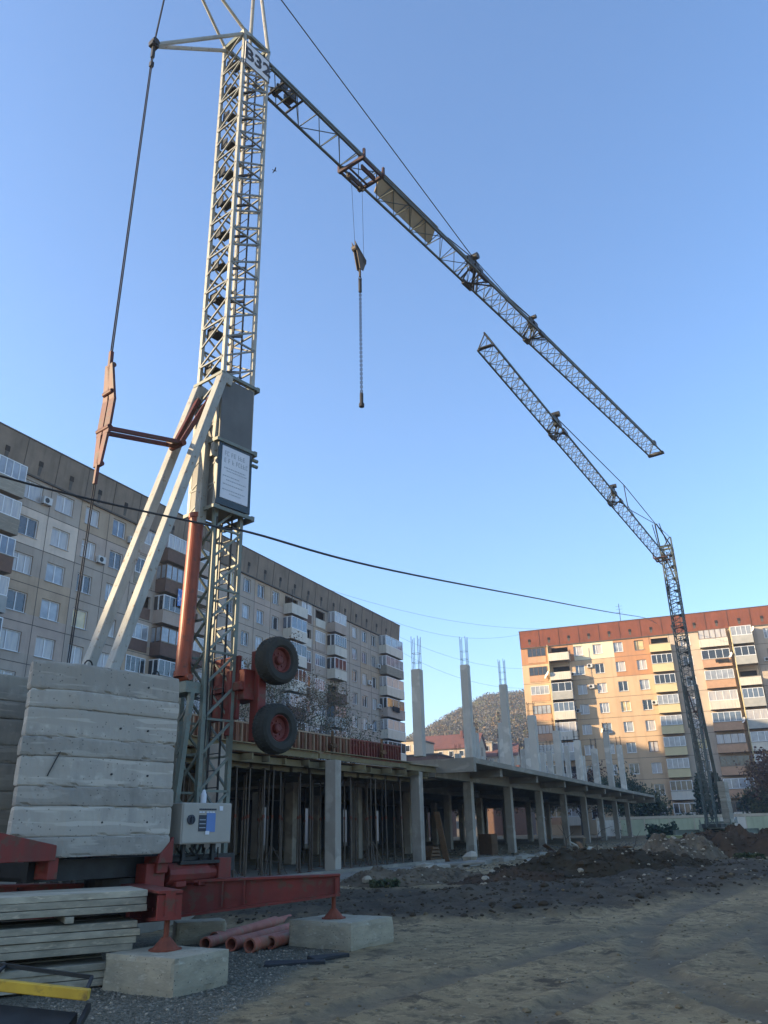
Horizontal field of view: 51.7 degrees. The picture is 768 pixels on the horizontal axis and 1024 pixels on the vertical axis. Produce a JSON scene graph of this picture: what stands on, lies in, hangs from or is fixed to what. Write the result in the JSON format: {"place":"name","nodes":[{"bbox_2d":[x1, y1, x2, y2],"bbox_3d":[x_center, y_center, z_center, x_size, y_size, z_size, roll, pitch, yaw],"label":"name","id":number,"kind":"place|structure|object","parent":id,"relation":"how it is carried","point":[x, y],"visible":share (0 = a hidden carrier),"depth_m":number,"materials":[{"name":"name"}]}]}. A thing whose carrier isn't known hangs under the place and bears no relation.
{"place":"outdoors","nodes":[
{"label":"outdoors","id":0,"kind":"place"},
{"bbox_2d":[30,949,339,1023],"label":"gravel","id":1,"kind":"structure","parent":0,"point":[268,981],"depth_m":8.85,"materials":[{"name":"gravel"}]},
{"bbox_2d":[264,959,324,967],"bbox_3d":[-1.233,6.247,10.967,0.840,0.059,0.280,1,-22,-5],"label":"scrap board","id":2,"kind":"object","parent":1,"relation":"on","point":[270,963],"visible":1,"depth_m":10.89,"materials":[{"name":"wood"}]},
{"bbox_2d":[0,475,656,623],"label":"overhead cable","id":3,"kind":"object","parent":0,"point":[177,518],"visible":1,"depth_m":14.31,"materials":[{"name":"metal"}]},
{"bbox_2d":[0,834,767,1023],"bbox_3d":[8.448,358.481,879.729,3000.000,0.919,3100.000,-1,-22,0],"label":"ground","id":4,"kind":"structure","parent":0,"point":[448,997],"depth_m":10.96,"materials":[{"name":"soil"}]},
{"bbox_2d":[0,962,93,1023],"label":"steel skid","id":5,"kind":"object","parent":4,"relation":"on","point":[9,1014],"visible":1,"depth_m":6.04,"materials":[{"name":"yellow paint"}]},
{"bbox_2d":[0,977,103,995],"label":"board","id":6,"kind":"object","parent":4,"relation":"on","point":[84,982],"visible":0.19,"depth_m":9.46,"materials":[{"name":"grey wood"}]},
{"bbox_2d":[7,970,104,982],"bbox_3d":[-5.779,5.311,8.746,5.200,0.079,0.560,10,-25,-26],"label":"board","id":7,"kind":"object","parent":6,"relation":"on","point":[59,978],"visible":0.19,"depth_m":9.38,"materials":[{"name":"grey wood"}]},
{"bbox_2d":[0,957,105,978],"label":"board","id":8,"kind":"object","parent":7,"relation":"on","point":[86,964],"visible":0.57,"depth_m":9.52,"materials":[{"name":"grey wood"}]},
{"bbox_2d":[102,946,228,997],"bbox_3d":[-2.629,5.532,9.575,1.213,0.411,0.915,-15,-26,29],"label":"concrete pad","id":9,"kind":"object","parent":4,"relation":"on","point":[184,970],"visible":0.92,"depth_m":9.26,"materials":[{"name":"concrete"}]},
{"bbox_2d":[0,0,663,952],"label":"tower crane","id":10,"kind":"object","parent":9,"relation":"on","point":[92,776],"visible":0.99,"depth_m":14.35,"materials":[{"name":"metal"}]},
{"bbox_2d":[358,278,363,407],"bbox_3d":[-0.658,-4.855,22.469,0.139,4.270,0.139,8,-24,-21],"label":"chain sling","id":11,"kind":"object","parent":10,"relation":"hanging from","point":[361,404],"visible":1,"depth_m":22.57,"materials":[{"name":"metal"}]},
{"bbox_2d":[172,918,226,944],"bbox_3d":[-3.179,7.212,13.616,0.860,0.364,0.610,6,-23,-18],"label":"concrete block","id":12,"kind":"object","parent":4,"relation":"on","point":[189,931],"depth_m":13.36,"materials":[{"name":"concrete"}]},
{"bbox_2d":[0,422,405,844],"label":"apartment block","id":13,"kind":"structure","parent":4,"relation":"on","point":[356,648],"depth_m":67.45,"materials":[{"name":"grey concrete"}]},
{"bbox_2d":[0,628,20,652],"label":"window","id":14,"kind":"structure","parent":13,"relation":"in","point":[10,639],"depth_m":55.09,"materials":[{"name":"glass"}]},
{"bbox_2d":[6,588,26,613],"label":"window","id":15,"kind":"structure","parent":13,"relation":"in","point":[16,600],"depth_m":56.14,"materials":[{"name":"glass"}]},
{"bbox_2d":[12,551,31,575],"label":"window","id":16,"kind":"structure","parent":13,"relation":"in","point":[21,562],"depth_m":57.19,"materials":[{"name":"glass"}]},
{"bbox_2d":[18,514,37,539],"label":"window","id":17,"kind":"structure","parent":13,"relation":"in","point":[27,526],"depth_m":58.26,"materials":[{"name":"glass"}]},
{"bbox_2d":[24,479,42,504],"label":"window","id":18,"kind":"structure","parent":13,"relation":"in","point":[32,493],"depth_m":59.31,"materials":[{"name":"glass"}]},
{"bbox_2d":[34,636,53,660],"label":"window","id":19,"kind":"structure","parent":13,"relation":"in","point":[44,647],"depth_m":57.61,"materials":[{"name":"glass"}]},
{"bbox_2d":[39,599,58,622],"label":"window","id":20,"kind":"structure","parent":13,"relation":"in","point":[49,610],"depth_m":58.66,"materials":[{"name":"glass"}]},
{"bbox_2d":[44,562,63,586],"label":"window","id":21,"kind":"structure","parent":13,"relation":"in","point":[54,573],"depth_m":59.71,"materials":[{"name":"glass"}]},
{"bbox_2d":[50,528,68,551],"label":"window","id":22,"kind":"structure","parent":13,"relation":"in","point":[59,539],"depth_m":60.79,"materials":[{"name":"glass"}]},
{"bbox_2d":[55,493,73,517],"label":"window","id":23,"kind":"structure","parent":13,"relation":"in","point":[64,505],"depth_m":61.85,"materials":[{"name":"glass"}]},
{"bbox_2d":[66,645,82,663],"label":"window","id":24,"kind":"structure","parent":13,"relation":"in","point":[76,654],"depth_m":60.20,"materials":[{"name":"glass"}]},
{"bbox_2d":[71,608,86,630],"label":"window","id":25,"kind":"structure","parent":13,"relation":"in","point":[81,615],"depth_m":61.23,"materials":[{"name":"glass"}]},
{"bbox_2d":[75,573,90,595],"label":"window","id":26,"kind":"structure","parent":13,"relation":"in","point":[85,587],"depth_m":62.29,"materials":[{"name":"glass"}]},
{"bbox_2d":[80,539,94,561],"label":"window","id":27,"kind":"structure","parent":13,"relation":"in","point":[90,546],"depth_m":63.33,"materials":[{"name":"glass"}]},
{"bbox_2d":[84,507,98,528],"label":"window","id":28,"kind":"structure","parent":13,"relation":"in","point":[95,514],"depth_m":64.41,"materials":[{"name":"glass"}]},
{"bbox_2d":[108,551,121,570],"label":"window","id":29,"kind":"structure","parent":13,"relation":"in","point":[114,558],"depth_m":65.77,"materials":[{"name":"glass"}]},
{"bbox_2d":[112,519,124,539],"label":"window","id":30,"kind":"structure","parent":13,"relation":"in","point":[118,530],"depth_m":66.86,"materials":[{"name":"glass"}]},
{"bbox_2d":[185,653,279,750],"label":"tree","id":31,"kind":"object","parent":4,"relation":"on","point":[243,712],"visible":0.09,"depth_m":65.91,"materials":[{"name":"brown plant"}]},
{"bbox_2d":[199,916,276,947],"bbox_3d":[-2.499,7.484,14.147,0.194,0.194,3.462,-5,-22,10],"label":"sewer pipe","id":32,"kind":"object","parent":4,"relation":"on","point":[212,941],"visible":0.69,"depth_m":13.12,"materials":[{"name":"plastic"}]},
{"bbox_2d":[210,914,291,935],"bbox_3d":[-2.370,7.669,14.610,0.194,0.194,3.132,-8,-23,15],"label":"sewer pipe","id":33,"kind":"object","parent":4,"relation":"on","point":[264,924],"visible":0.38,"depth_m":14.88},
{"bbox_2d":[225,923,288,951],"bbox_3d":[-1.877,7.351,13.871,0.205,0.205,3.353,-8,-23,16],"label":"sewer pipe","id":34,"kind":"object","parent":4,"relation":"on","point":[233,943],"visible":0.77,"depth_m":12.75,"materials":[{"name":"plastic"}]},
{"bbox_2d":[244,929,288,952],"bbox_3d":[-1.516,7.181,13.478,0.210,0.210,3.044,-9,-23,19],"label":"sewer pipe","id":35,"kind":"object","parent":4,"relation":"on","point":[253,944],"visible":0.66,"depth_m":12.32,"materials":[{"name":"plastic"}]},
{"bbox_2d":[267,932,288,948],"bbox_3d":[-1.278,7.314,13.799,0.194,0.194,2.926,-9,-23,18],"label":"sewer pipe","id":36,"kind":"object","parent":4,"relation":"on","point":[281,939],"visible":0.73,"depth_m":12.65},
{"bbox_2d":[239,630,348,733],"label":"tree","id":37,"kind":"object","parent":4,"relation":"on","point":[320,699],"visible":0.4,"depth_m":70.06,"materials":[{"name":"brown plant"}]},
{"bbox_2d":[243,667,386,841],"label":"tree","id":38,"kind":"object","parent":4,"relation":"on","point":[303,704],"visible":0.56,"depth_m":77.31,"materials":[{"name":"brown plant"}]},
{"bbox_2d":[0,637,654,933],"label":"unfinished building","id":39,"kind":"structure","parent":4,"relation":"on","point":[470,782],"depth_m":45.16,"materials":[{"name":"concrete"}]},
{"bbox_2d":[232,766,240,876],"bbox_3d":[-4.407,9.142,23.422,0.160,3.110,0.160,13,-26,-32],"label":"steel prop","id":40,"kind":"object","parent":39,"relation":"on","point":[234,832],"visible":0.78,"depth_m":23.41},
{"bbox_2d":[239,775,247,872],"bbox_3d":[-4.827,10.583,26.945,0.160,3.110,0.160,14,-26,-33],"label":"steel prop","id":41,"kind":"object","parent":39,"relation":"on","point":[242,817],"visible":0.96,"depth_m":26.86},
{"bbox_2d":[242,771,248,874],"bbox_3d":[-4.470,9.970,25.456,0.160,3.110,0.160,13,-26,-32],"label":"steel prop","id":42,"kind":"object","parent":39,"relation":"on","point":[244,835],"visible":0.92,"depth_m":25.37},
{"bbox_2d":[244,767,253,876],"bbox_3d":[-4.106,9.316,23.867,0.160,3.110,0.160,-8,-23,17],"label":"steel prop","id":43,"kind":"object","parent":39,"relation":"on","point":[246,846],"visible":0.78,"depth_m":23.79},
{"bbox_2d":[255,780,259,869],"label":"steel prop","id":44,"kind":"object","parent":39,"relation":"on","point":[258,827],"visible":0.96,"depth_m":29.29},
{"bbox_2d":[260,768,267,875],"bbox_3d":[-3.734,9.560,24.490,0.160,3.110,0.160,-19,-28,35],"label":"steel prop","id":45,"kind":"object","parent":39,"relation":"on","point":[262,842],"visible":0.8,"depth_m":24.39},
{"bbox_2d":[263,773,271,873],"bbox_3d":[-3.860,10.267,26.222,0.160,3.110,0.160,2,-23,-7],"label":"steel prop","id":46,"kind":"object","parent":39,"relation":"on","point":[267,820],"visible":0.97,"depth_m":26.19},
{"bbox_2d":[268,769,275,875],"bbox_3d":[-3.539,9.773,25.024,0.160,3.110,0.160,18,-29,-38],"label":"steel prop","id":47,"kind":"object","parent":39,"relation":"on","point":[271,836],"visible":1,"depth_m":24.91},
{"bbox_2d":[276,771,281,874],"bbox_3d":[-3.348,9.964,25.507,0.160,3.110,0.160,-8,-23,14],"label":"steel prop","id":48,"kind":"object","parent":39,"relation":"on","point":[279,828],"visible":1,"depth_m":25.38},
{"bbox_2d":[296,775,301,870],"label":"steel prop","id":49,"kind":"object","parent":39,"relation":"on","point":[297,827],"visible":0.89,"depth_m":27.48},
{"bbox_2d":[297,772,302,872],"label":"steel prop","id":50,"kind":"object","parent":39,"relation":"on","point":[299,822],"visible":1,"depth_m":26.17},
{"bbox_2d":[172,735,436,787],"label":"timber deck","id":51,"kind":"structure","parent":39,"relation":"on","point":[288,765],"depth_m":28.56,"materials":[{"name":"brown wood"}]},
{"bbox_2d":[210,720,237,742],"bbox_3d":[-4.740,6.386,23.210,0.110,0.660,1.235,-14,-25,27],"label":"shutter panel","id":52,"kind":"object","parent":51,"relation":"on","point":[216,727],"visible":0.32,"depth_m":23.16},
{"bbox_2d":[237,720,256,745],"bbox_3d":[-4.106,6.781,24.218,0.110,0.660,1.235,-14,-25,27],"label":"shutter panel","id":53,"kind":"object","parent":51,"relation":"on","point":[242,730],"visible":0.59,"depth_m":23.96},
{"bbox_2d":[289,730,310,751],"bbox_3d":[-2.838,7.570,26.234,0.110,0.660,1.235,-14,-25,27],"label":"shutter panel","id":54,"kind":"object","parent":51,"relation":"on","point":[302,740],"visible":0.66,"depth_m":26.43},
{"bbox_2d":[310,732,330,754],"bbox_3d":[-2.204,7.964,27.242,0.110,0.660,1.235,-14,-25,27],"label":"shutter panel","id":55,"kind":"object","parent":51,"relation":"on","point":[320,742],"visible":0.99,"depth_m":27.25,"materials":[{"name":"wood"}]},
{"bbox_2d":[331,736,350,756],"bbox_3d":[-1.570,8.359,28.250,0.110,0.660,1.235,-14,-25,27],"label":"shutter panel","id":56,"kind":"object","parent":51,"relation":"on","point":[343,743],"visible":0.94,"depth_m":28.38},
{"bbox_2d":[350,738,368,758],"bbox_3d":[-0.936,8.753,29.258,0.110,0.660,1.235,-14,-25,27],"label":"shutter panel","id":57,"kind":"object","parent":51,"relation":"on","point":[358,747],"visible":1,"depth_m":29.27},
{"bbox_2d":[368,741,385,760],"bbox_3d":[-0.302,9.148,30.266,0.110,0.660,1.235,-14,-25,27],"label":"shutter panel","id":58,"kind":"object","parent":51,"relation":"on","point":[374,748],"visible":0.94,"depth_m":30.19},
{"bbox_2d":[385,744,400,762],"bbox_3d":[0.332,9.542,31.274,0.110,0.660,1.235,-14,-25,27],"label":"shutter panel","id":59,"kind":"object","parent":51,"relation":"on","point":[393,752],"visible":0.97,"depth_m":31.30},
{"bbox_2d":[307,773,312,871],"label":"steel prop","id":60,"kind":"object","parent":39,"relation":"on","point":[309,842],"visible":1,"depth_m":26.78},
{"bbox_2d":[310,776,313,869],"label":"steel prop","id":61,"kind":"object","parent":39,"relation":"on","point":[312,823],"visible":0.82,"depth_m":28.36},
{"bbox_2d":[318,781,321,866],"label":"steel prop","id":62,"kind":"object","parent":39,"relation":"on","point":[320,830],"visible":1,"depth_m":30.68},
{"bbox_2d":[348,776,352,867],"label":"steel prop","id":63,"kind":"object","parent":39,"relation":"on","point":[350,817],"visible":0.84,"depth_m":28.68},
{"bbox_2d":[433,812,449,861],"bbox_3d":[2.379,13.400,32.689,0.250,2.000,0.050,-16,-9,23],"label":"leaning plank","id":64,"kind":"object","parent":39,"relation":"on","point":[440,831],"visible":0.93,"depth_m":32.67,"materials":[{"name":"brown wood"}]},
{"bbox_2d":[478,834,497,854],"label":"wooden crate","id":65,"kind":"object","parent":39,"relation":"on","point":[488,844],"visible":0.91,"depth_m":40.47,"materials":[{"name":"brown wood"}]},
{"bbox_2d":[307,952,349,960],"bbox_3d":[-0.798,6.445,11.476,0.600,0.059,0.240,13,-26,-32],"label":"scrap board","id":66,"kind":"object","parent":4,"relation":"on","point":[331,956],"visible":0.72,"depth_m":11.44,"materials":[{"name":"wood"}]},
{"bbox_2d":[288,914,393,950],"bbox_3d":[-0.701,6.849,12.930,1.333,0.412,1.139,-17,-27,33],"label":"concrete pad","id":67,"kind":"object","parent":4,"relation":"on","point":[352,932],"visible":0.88,"depth_m":12.55,"materials":[{"name":"concrete"}]},
{"bbox_2d":[298,708,387,763],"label":"tree","id":68,"kind":"object","parent":4,"relation":"on","point":[339,734],"visible":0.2,"depth_m":79.26,"materials":[{"name":"brown plant"}]},
{"bbox_2d":[369,877,400,887],"bbox_3d":[0.026,9.768,20.752,0.873,0.385,0.466,-1,-22,0],"label":"shrub","id":69,"kind":"object","parent":4,"relation":"on","point":[385,883],"visible":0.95,"depth_m":20.69,"materials":[{"name":"green plant"}]},
{"bbox_2d":[340,865,480,886],"bbox_3d":[0.841,10.227,22.175,5.200,0.651,2.400,2,-22,-9],"label":"soil heap","id":70,"kind":"object","parent":4,"relation":"on","point":[432,875],"visible":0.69,"depth_m":21.55,"materials":[{"name":"soil"}]},
{"bbox_2d":[406,753,456,837],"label":"house","id":71,"kind":"structure","parent":4,"relation":"on","point":[430,756],"depth_m":144.07,"materials":[{"name":"brick"}]},
{"bbox_2d":[415,852,547,867],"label":"broken kerb","id":72,"kind":"structure","parent":4,"relation":"on","point":[503,859],"depth_m":30.49,"materials":[{"name":"concrete"}]},
{"bbox_2d":[447,867,571,884],"bbox_3d":[3.624,9.935,21.447,4.000,0.601,1.883,4,-23,-14],"label":"soil heap","id":73,"kind":"object","parent":4,"relation":"on","point":[504,874],"visible":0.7,"depth_m":21.11,"materials":[{"name":"soil"}]},
{"bbox_2d":[487,765,536,835],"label":"house","id":74,"kind":"structure","parent":4,"relation":"on","point":[495,824],"depth_m":149.12,"materials":[{"name":"brick"}]},
{"bbox_2d":[558,760,606,834],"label":"tree","id":75,"kind":"object","parent":4,"relation":"on","point":[590,771],"visible":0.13,"depth_m":113.31,"materials":[{"name":"green plant"}]},
{"bbox_2d":[485,846,712,878],"bbox_3d":[6.548,10.434,23.548,8.800,0.939,3.600,9,-24,-24],"label":"soil heap","id":76,"kind":"object","parent":4,"relation":"on","point":[583,862],"visible":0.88,"depth_m":22.45,"materials":[{"name":"soil"}]},
{"bbox_2d":[595,780,643,816],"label":"tree","id":77,"kind":"object","parent":4,"relation":"on","point":[620,807],"visible":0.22,"depth_m":96.64,"materials":[{"name":"green plant"}]},
{"bbox_2d":[590,761,650,819],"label":"tree","id":78,"kind":"object","parent":4,"relation":"on","point":[631,783],"visible":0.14,"depth_m":109.69,"materials":[{"name":"green plant"}]},
{"bbox_2d":[519,604,767,835],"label":"apartment block","id":79,"kind":"structure","parent":4,"relation":"on","point":[621,679],"depth_m":122.14,"materials":[{"name":"beige brick"}]},
{"bbox_2d":[630,783,673,819],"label":"tree","id":80,"kind":"object","parent":4,"relation":"on","point":[655,808],"visible":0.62,"depth_m":95.79,"materials":[{"name":"green plant"}]},
{"bbox_2d":[644,821,678,839],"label":"shrub","id":81,"kind":"object","parent":4,"relation":"on","point":[657,829],"visible":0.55,"depth_m":55.39,"materials":[{"name":"green plant"}]},
{"bbox_2d":[666,835,682,838],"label":"crane footing","id":82,"kind":"object","parent":4,"relation":"on","point":[676,836],"depth_m":43.48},
{"bbox_2d":[477,332,758,834],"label":"tower crane","id":83,"kind":"object","parent":82,"relation":"on","point":[722,787],"visible":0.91,"depth_m":47.17,"materials":[{"name":"metal"}]},
{"bbox_2d":[596,813,767,835],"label":"site fence","id":84,"kind":"object","parent":4,"relation":"on","point":[759,821],"visible":0.6,"depth_m":86.79,"materials":[{"name":"white"}]},
{"bbox_2d":[641,832,728,860],"bbox_3d":[9.668,11.252,26.208,4.000,1.213,2.400,6,-23,-18],"label":"soil heap","id":85,"kind":"object","parent":4,"relation":"on","point":[692,845],"visible":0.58,"depth_m":25.85,"materials":[{"name":"soil"}]},
{"bbox_2d":[690,772,718,814],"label":"conifer","id":86,"kind":"object","parent":4,"relation":"on","point":[698,801],"visible":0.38,"depth_m":94.66,"materials":[{"name":"green plant"}]},
{"bbox_2d":[708,771,733,814],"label":"conifer","id":87,"kind":"object","parent":4,"relation":"on","point":[717,803],"visible":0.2,"depth_m":97.60,"materials":[{"name":"green plant"}]},
{"bbox_2d":[680,824,767,857],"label":"soil heap","id":88,"kind":"object","parent":4,"relation":"on","point":[730,840],"visible":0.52,"depth_m":31.02,"materials":[{"name":"soil"}]},
{"bbox_2d":[731,783,767,816],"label":"tree","id":89,"kind":"object","parent":4,"relation":"on","point":[754,804],"visible":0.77,"depth_m":95.81,"materials":[{"name":"green plant"}]},
{"bbox_2d":[733,852,765,858],"bbox_3d":[12.503,11.811,27.058,1.176,0.414,0.530,-1,-22,0],"label":"shrub","id":90,"kind":"object","parent":4,"relation":"on","point":[747,855],"visible":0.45,"depth_m":26.98,"materials":[{"name":"green plant"}]},
{"bbox_2d":[732,751,767,803],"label":"tree","id":91,"kind":"object","parent":4,"relation":"on","point":[762,773],"visible":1,"depth_m":95.09,"materials":[{"name":"green plant"}]},
{"bbox_2d":[743,746,767,789],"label":"tree","id":92,"kind":"object","parent":4,"relation":"on","point":[761,754],"visible":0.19,"depth_m":100.53,"materials":[{"name":"green plant"}]},
{"bbox_2d":[0,0,767,736],"label":"sky","id":93,"kind":"structure","parent":0,"point":[604,163],"materials":[{"name":"blue"}]},
{"bbox_2d":[441,699,525,835],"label":"hill","id":94,"kind":"structure","parent":0,"point":[457,821],"depth_m":275.32,"materials":[{"name":"plant"}]},
{"bbox_2d":[401,740,434,754],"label":"house","id":95,"kind":"structure","parent":94,"relation":"on","point":[410,747],"depth_m":173.68,"materials":[{"name":"paint"}]},
{"bbox_2d":[425,731,487,759],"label":"house","id":96,"kind":"structure","parent":94,"relation":"on","point":[444,744],"depth_m":208.45,"materials":[{"name":"paint"}]},
{"bbox_2d":[406,689,527,815],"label":"hillside wood","id":97,"kind":"object","parent":94,"relation":"on","point":[454,719],"visible":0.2,"depth_m":328.25,"materials":[{"name":"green plant"}]},
{"bbox_2d":[486,743,520,766],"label":"house","id":98,"kind":"structure","parent":94,"relation":"on","point":[492,755],"depth_m":213.69,"materials":[{"name":"paint"}]},
{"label":"board","id":99,"kind":"object","parent":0,"visible":0},
{"bbox_2d":[0,914,123,925],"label":"board","id":100,"kind":"object","parent":99,"relation":"on","point":[21,922],"visible":0.48,"depth_m":10.31,"materials":[{"name":"grey wood"}]},
{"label":"spacer","id":101,"kind":"object","parent":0,"visible":0},
{"bbox_2d":[0,904,146,919],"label":"board","id":102,"kind":"object","parent":101,"relation":"on","point":[68,912],"visible":0.76,"depth_m":9.68,"materials":[{"name":"grey wood"}]},
{"bbox_2d":[0,896,146,911],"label":"board","id":103,"kind":"object","parent":102,"relation":"on","point":[71,904],"visible":0.76,"depth_m":9.72,"materials":[{"name":"grey wood"}]},
{"bbox_2d":[0,888,147,904],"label":"board","id":104,"kind":"object","parent":103,"relation":"on","point":[67,896],"visible":1,"depth_m":9.81,"materials":[{"name":"grey wood"}]},
{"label":"board","id":105,"kind":"object","parent":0,"visible":0},
{"bbox_2d":[0,886,136,894],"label":"board","id":106,"kind":"object","parent":105,"relation":"on","point":[58,890],"visible":0.43,"depth_m":10.46,"materials":[{"name":"grey wood"}]},
{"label":"board","id":107,"kind":"object","parent":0,"visible":0},
{"bbox_2d":[5,953,102,964],"bbox_3d":[-6.059,5.450,9.292,5.200,0.085,0.560,10,-25,-26],"label":"board","id":108,"kind":"object","parent":107,"relation":"on","point":[56,958],"visible":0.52,"depth_m":10.05,"materials":[{"name":"grey wood"}]},
{"bbox_2d":[0,943,132,960],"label":"board","id":109,"kind":"object","parent":108,"relation":"on","point":[60,952],"visible":0.71,"depth_m":9.51,"materials":[{"name":"grey wood"}]},
{"bbox_2d":[0,935,135,952],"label":"board","id":110,"kind":"object","parent":109,"relation":"on","point":[63,944],"visible":0.71,"depth_m":9.55,"materials":[{"name":"grey wood"}]},
{"bbox_2d":[0,927,139,944],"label":"board","id":111,"kind":"object","parent":110,"relation":"on","point":[118,932],"visible":0.71,"depth_m":9.58,"materials":[{"name":"grey wood"}]},
{"bbox_2d":[0,917,137,936],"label":"board","id":112,"kind":"object","parent":111,"relation":"on","point":[59,927],"visible":1,"depth_m":9.69,"materials":[{"name":"grey wood"}]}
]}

